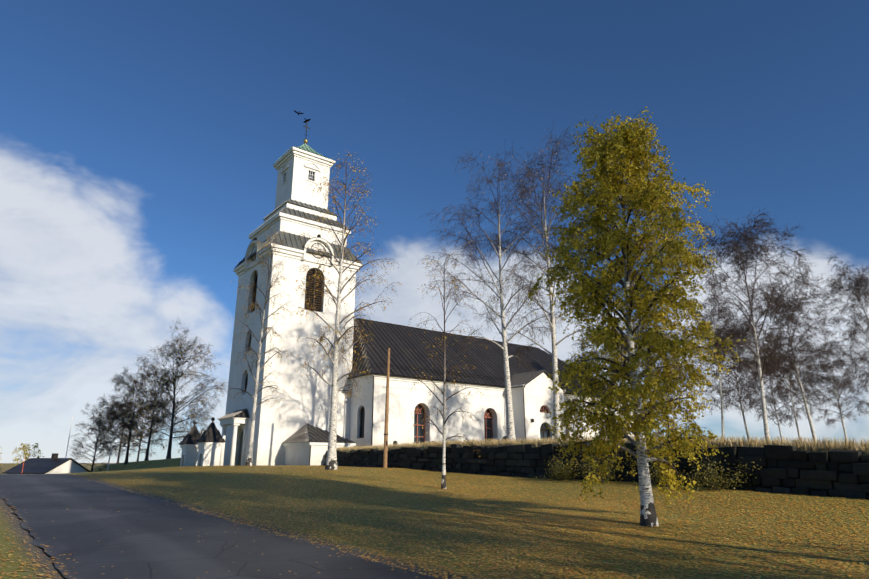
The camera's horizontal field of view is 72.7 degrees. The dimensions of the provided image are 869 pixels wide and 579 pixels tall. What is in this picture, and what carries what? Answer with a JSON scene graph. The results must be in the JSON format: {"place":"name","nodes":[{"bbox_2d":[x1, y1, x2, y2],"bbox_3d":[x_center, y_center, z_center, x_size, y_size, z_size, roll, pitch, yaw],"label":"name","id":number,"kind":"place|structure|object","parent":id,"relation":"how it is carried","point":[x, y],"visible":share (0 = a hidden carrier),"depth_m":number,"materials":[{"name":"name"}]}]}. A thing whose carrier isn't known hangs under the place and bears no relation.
{"place":"outdoors","nodes":[
{"label":"outdoors","id":0,"kind":"place"},
{"bbox_2d":[0,474,442,578],"bbox_3d":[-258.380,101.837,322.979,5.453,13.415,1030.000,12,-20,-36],"label":"road asphalt","id":1,"kind":"structure","parent":0,"point":[136,537],"depth_m":13.44,"materials":[{"name":"grey asphalt"}]},
{"bbox_2d":[223,254,355,465],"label":"church tower","id":2,"kind":"structure","parent":0,"point":[308,400],"depth_m":55.66,"materials":[{"name":"white paint"}]},
{"bbox_2d":[238,431,327,464],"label":"church doors","id":3,"kind":"structure","parent":2,"relation":"in","point":[240,449],"depth_m":54.96,"materials":[{"name":"brown wood"}]},
{"bbox_2d":[252,269,321,311],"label":"tower windows","id":4,"kind":"structure","parent":2,"relation":"in","point":[305,289],"depth_m":58.27,"materials":[{"name":"brown wood"}]},
{"bbox_2d":[251,244,323,258],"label":"clock faces","id":5,"kind":"object","parent":2,"relation":"attached to","point":[314,248],"visible":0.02,"depth_m":58.80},
{"bbox_2d":[234,199,361,268],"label":"tower roofs","id":6,"kind":"structure","parent":2,"relation":"on","point":[304,242],"depth_m":59.34,"materials":[{"name":"grey metal"}]},
{"bbox_2d":[275,156,329,212],"bbox_3d":[-14.455,-10.913,64.547,4.200,5.700,4.200,12,-20,-36],"label":"church lantern","id":7,"kind":"object","parent":2,"relation":"on","point":[296,186],"visible":0.56,"depth_m":62.78,"materials":[{"name":"white paint"}]},
{"bbox_2d":[280,162,320,184],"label":"church lantern trim","id":8,"kind":"structure","parent":7,"relation":"attached to","point":[310,165],"depth_m":63.41,"materials":[{"name":"white wood"}]},
{"bbox_2d":[273,144,334,164],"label":"spire roof","id":9,"kind":"structure","parent":7,"relation":"on","point":[307,146],"depth_m":65.18,"materials":[{"name":"green metal"}]},
{"bbox_2d":[279,144,330,158],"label":"church lantern roof seams","id":10,"kind":"object","parent":9,"relation":"attached to","point":[308,150],"visible":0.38,"depth_m":64.52,"materials":[{"name":"green metal"}]},
{"bbox_2d":[219,147,628,465],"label":"cornice","id":11,"kind":"structure","parent":2,"relation":"attached to","point":[296,454],"depth_m":58.54,"materials":[{"name":"white paint"}]},
{"bbox_2d":[245,269,549,437],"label":"church louvres","id":12,"kind":"object","parent":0,"point":[314,304],"visible":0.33,"depth_m":57.87,"materials":[{"name":"brown wood"}]},
{"bbox_2d":[246,171,607,444],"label":"windows","id":13,"kind":"structure","parent":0,"point":[488,425],"depth_m":58.28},
{"bbox_2d":[0,458,868,578],"bbox_3d":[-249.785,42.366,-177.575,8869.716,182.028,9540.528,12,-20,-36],"label":"terrain","id":14,"kind":"structure","parent":0,"point":[131,467],"depth_m":17.19,"materials":[{"name":"green plant"}]},
{"bbox_2d":[11,443,44,466],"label":"tree","id":15,"kind":"object","parent":14,"relation":"on","point":[24,450],"depth_m":116.68,"materials":[{"name":"yellow plant"}]},
{"bbox_2d":[3,453,90,473],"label":"house","id":16,"kind":"structure","parent":14,"relation":"on","point":[54,464],"depth_m":87.38,"materials":[{"name":"paint"}]},
{"bbox_2d":[65,415,72,457],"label":"flag pole","id":17,"kind":"object","parent":14,"relation":"on","point":[69,437],"visible":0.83,"depth_m":92.94,"materials":[{"name":"white metal"}]},
{"bbox_2d":[68,393,128,471],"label":"tree","id":18,"kind":"object","parent":14,"relation":"on","point":[96,450],"depth_m":101.18,"materials":[{"name":"plant"}]},
{"bbox_2d":[85,396,136,470],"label":"tree","id":19,"kind":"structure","parent":14,"relation":"on","point":[115,436],"depth_m":90.38,"materials":[{"name":"brown plant"}]},
{"bbox_2d":[94,393,143,462],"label":"tree","id":20,"kind":"object","parent":14,"relation":"on","point":[119,449],"depth_m":112.16,"materials":[{"name":"black plant"}]},
{"bbox_2d":[93,359,165,464],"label":"tree","id":21,"kind":"object","parent":14,"relation":"on","point":[119,380],"depth_m":94.08,"materials":[{"name":"black plant"}]},
{"bbox_2d":[120,387,165,460],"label":"tree","id":22,"kind":"object","parent":14,"relation":"on","point":[155,428],"depth_m":117.47,"materials":[{"name":"plant"}]},
{"bbox_2d":[116,352,187,460],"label":"tree","id":23,"kind":"object","parent":14,"relation":"on","point":[141,390],"depth_m":90.18,"materials":[{"name":"black plant"}]},
{"bbox_2d":[137,318,228,458],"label":"tree","id":24,"kind":"object","parent":14,"relation":"on","point":[162,406],"visible":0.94,"depth_m":85.08,"materials":[{"name":"black plant"}]},
{"bbox_2d":[179,421,200,465],"bbox_3d":[-22.223,14.640,54.120,2.007,5.030,2.007,12,-20,-36],"label":"gate post","id":25,"kind":"object","parent":14,"relation":"on","point":[189,448],"visible":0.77,"depth_m":53.51,"materials":[{"name":"white paint"}]},
{"bbox_2d":[174,403,207,452],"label":"tree","id":26,"kind":"object","parent":14,"relation":"on","point":[190,414],"depth_m":102.64,"materials":[{"name":"grey plant"}]},
{"bbox_2d":[196,417,225,465],"bbox_3d":[-19.149,13.468,50.353,2.007,5.030,2.007,12,-20,-36],"label":"gate post","id":27,"kind":"object","parent":14,"relation":"on","point":[210,441],"visible":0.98,"depth_m":49.83,"materials":[{"name":"white paint"}]},
{"bbox_2d":[218,223,292,465],"bbox_3d":[-13.918,3.860,47.782,5.695,20.084,5.902,12,-20,-36],"label":"birch tree","id":28,"kind":"object","parent":14,"relation":"on","point":[250,444],"visible":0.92,"depth_m":47.37,"materials":[{"name":"white plant"}]},
{"bbox_2d":[217,226,299,405],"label":"tree leaves","id":29,"kind":"object","parent":28,"relation":"attached to","point":[279,356],"visible":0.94,"depth_m":48.38,"materials":[{"name":"plant"}]},
{"bbox_2d":[291,150,401,469],"bbox_3d":[-6.486,0.592,39.812,7.012,22.202,7.860,7,-18,-23],"label":"birch tree","id":30,"kind":"object","parent":14,"relation":"on","point":[331,461],"visible":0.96,"depth_m":39.22,"materials":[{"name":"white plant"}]},
{"bbox_2d":[383,347,390,467],"bbox_3d":[-3.368,8.426,41.627,0.374,8.782,0.345,2,-16,-8],"label":"wooden utility pole","id":31,"kind":"object","parent":14,"relation":"on","point":[385,451],"visible":0.94,"depth_m":41.46,"materials":[{"name":"brown wood"}]},
{"bbox_2d":[251,122,611,465],"bbox_3d":[2.479,2.321,72.820,50.820,37.700,20.503,12,-20,-36],"label":"church ironwork","id":32,"kind":"object","parent":14,"relation":"on","point":[319,235],"visible":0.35,"depth_m":58.90,"materials":[{"name":"black metal"}]},
{"bbox_2d":[0,465,868,578],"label":"fallen leaves","id":33,"kind":"object","parent":14,"relation":"on","point":[577,565],"visible":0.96,"depth_m":15.10,"materials":[{"name":"plant"}]},
{"bbox_2d":[401,253,492,488],"bbox_3d":[0.620,3.426,27.660,4.287,11.343,4.000,12,-20,-36],"label":"birch tree","id":34,"kind":"object","parent":14,"relation":"on","point":[443,480],"visible":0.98,"depth_m":27.64,"materials":[{"name":"white plant"}]},
{"bbox_2d":[349,373,633,447],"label":"church nave","id":35,"kind":"structure","parent":14,"relation":"on","point":[404,403],"depth_m":59.31,"materials":[{"name":"white paint"}]},
{"bbox_2d":[221,318,624,442],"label":"church roof","id":36,"kind":"structure","parent":35,"relation":"on","point":[404,354],"depth_m":64.75,"materials":[{"name":"black metal"}]},
{"bbox_2d":[217,319,621,442],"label":"dark church roof seams","id":37,"kind":"object","parent":36,"relation":"on","point":[302,437],"visible":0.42,"depth_m":64.61,"materials":[{"name":"black metal"}]},
{"bbox_2d":[414,404,548,443],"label":"windows","id":38,"kind":"structure","parent":35,"relation":"in","point":[485,417],"depth_m":62.60,"materials":[{"name":"brown wood"}]},
{"bbox_2d":[422,139,575,441],"bbox_3d":[4.223,-0.784,41.389,10.562,23.292,12.495,-3,-17,11],"label":"bare birch","id":39,"kind":"object","parent":14,"relation":"on","point":[510,420],"visible":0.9,"depth_m":41.70,"materials":[{"name":"white plant"}]},
{"bbox_2d":[427,156,571,364],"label":"tree leaves","id":40,"kind":"object","parent":39,"relation":"attached to","point":[489,245],"visible":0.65,"depth_m":42.47,"materials":[{"name":"brown plant"}]},
{"bbox_2d":[463,119,622,440],"bbox_3d":[8.033,-1.278,40.815,10.695,23.973,12.124,6,-17,-19],"label":"bare birch","id":41,"kind":"object","parent":14,"relation":"on","point":[556,398],"visible":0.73,"depth_m":40.42,"materials":[{"name":"white plant"}]},
{"bbox_2d":[482,143,581,353],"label":"tree leaves","id":42,"kind":"object","parent":41,"relation":"on","point":[537,233],"visible":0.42,"depth_m":41.27,"materials":[{"name":"brown plant"}]},
{"bbox_2d":[536,453,579,480],"bbox_3d":[6.094,8.691,28.866,2.037,1.348,1.870,12,-20,-36],"label":"bush","id":43,"kind":"object","parent":14,"relation":"on","point":[561,474],"visible":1,"depth_m":28.58,"materials":[{"name":"green plant"}]},
{"bbox_2d":[561,448,628,482],"bbox_3d":[7.052,7.882,26.985,4.192,1.921,2.734,12,-20,-36],"label":"bush","id":44,"kind":"object","parent":14,"relation":"on","point":[602,478],"visible":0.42,"depth_m":26.72,"materials":[{"name":"green plant"}]},
{"bbox_2d":[568,327,644,420],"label":"bare birch","id":45,"kind":"object","parent":14,"relation":"on","point":[581,343],"visible":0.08,"depth_m":69.86,"materials":[{"name":"brown plant"}]},
{"bbox_2d":[525,107,745,526],"bbox_3d":[5.921,0.307,17.544,5.826,12.640,5.982,12,-20,-36],"label":"birch tree","id":46,"kind":"object","parent":14,"relation":"on","point":[648,516],"visible":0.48,"depth_m":16.97,"materials":[{"name":"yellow plant"}]},
{"bbox_2d":[607,321,688,437],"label":"bare birch","id":47,"kind":"object","parent":14,"relation":"on","point":[648,364],"visible":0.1,"depth_m":61.29,"materials":[{"name":"brown plant"}]},
{"bbox_2d":[627,449,689,486],"bbox_3d":[9.413,7.428,24.737,2.194,1.663,2.401,12,-20,-36],"label":"bush","id":48,"kind":"object","parent":14,"relation":"on","point":[657,474],"visible":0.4,"depth_m":24.57,"materials":[{"name":"green plant"}]},
{"bbox_2d":[653,363,697,434],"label":"bare birch","id":49,"kind":"object","parent":14,"relation":"on","point":[671,396],"visible":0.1,"depth_m":100.58,"materials":[{"name":"brown plant"}]},
{"bbox_2d":[675,455,761,490],"bbox_3d":[10.708,7.148,22.987,3.470,1.395,2.553,-3,-17,12],"label":"bush","id":50,"kind":"object","parent":14,"relation":"on","point":[714,485],"visible":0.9,"depth_m":22.61,"materials":[{"name":"green plant"}]},
{"bbox_2d":[675,298,765,436],"bbox_3d":[22.938,6.734,47.447,7.982,12.347,5.500,16,-23,-44],"label":"bare birch","id":51,"kind":"object","parent":14,"relation":"on","point":[728,398],"visible":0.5,"depth_m":47.22,"materials":[{"name":"brown plant"}]},
{"bbox_2d":[693,318,777,439],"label":"bare birch","id":52,"kind":"object","parent":14,"relation":"on","point":[742,409],"visible":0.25,"depth_m":65.11,"materials":[{"name":"brown plant"}]},
{"bbox_2d":[671,208,823,440],"bbox_3d":[21.998,2.039,40.581,10.224,17.624,8.968,9,-18,-27],"label":"bare birch","id":53,"kind":"object","parent":14,"relation":"on","point":[740,254],"visible":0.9,"depth_m":40.73,"materials":[{"name":"brown plant"}]},
{"bbox_2d":[738,342,815,438],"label":"bare birch","id":54,"kind":"object","parent":14,"relation":"on","point":[775,398],"visible":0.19,"depth_m":81.83,"materials":[{"name":"brown plant"}]},
{"bbox_2d":[752,323,822,441],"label":"bare birch","id":55,"kind":"object","parent":14,"relation":"on","point":[788,395],"visible":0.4,"depth_m":72.90,"materials":[{"name":"brown plant"}]},
{"bbox_2d":[730,267,868,440],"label":"bare birch","id":56,"kind":"object","parent":14,"relation":"on","point":[793,362],"visible":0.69,"depth_m":49.36,"materials":[{"name":"brown plant"}]},
{"bbox_2d":[792,337,868,440],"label":"bare birch","id":57,"kind":"object","parent":14,"relation":"on","point":[860,402],"visible":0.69,"depth_m":59.55,"materials":[{"name":"brown plant"}]},
{"bbox_2d":[808,252,868,391],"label":"bare birch","id":58,"kind":"object","parent":14,"relation":"on","point":[859,284],"visible":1,"depth_m":42.09,"materials":[{"name":"brown plant"}]},
{"bbox_2d":[0,0,868,462],"label":"sky","id":59,"kind":"structure","parent":0,"point":[141,141],"materials":[{"name":"blue"}]},
{"bbox_2d":[323,442,868,498],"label":"churchyard wall","id":60,"kind":"structure","parent":0,"point":[784,474],"depth_m":24.33,"materials":[{"name":"grey stone"}]},
{"bbox_2d":[336,434,868,454],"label":"dry grass","id":61,"kind":"structure","parent":60,"relation":"on","point":[815,446],"depth_m":24.53,"materials":[{"name":"plant"}]}
]}

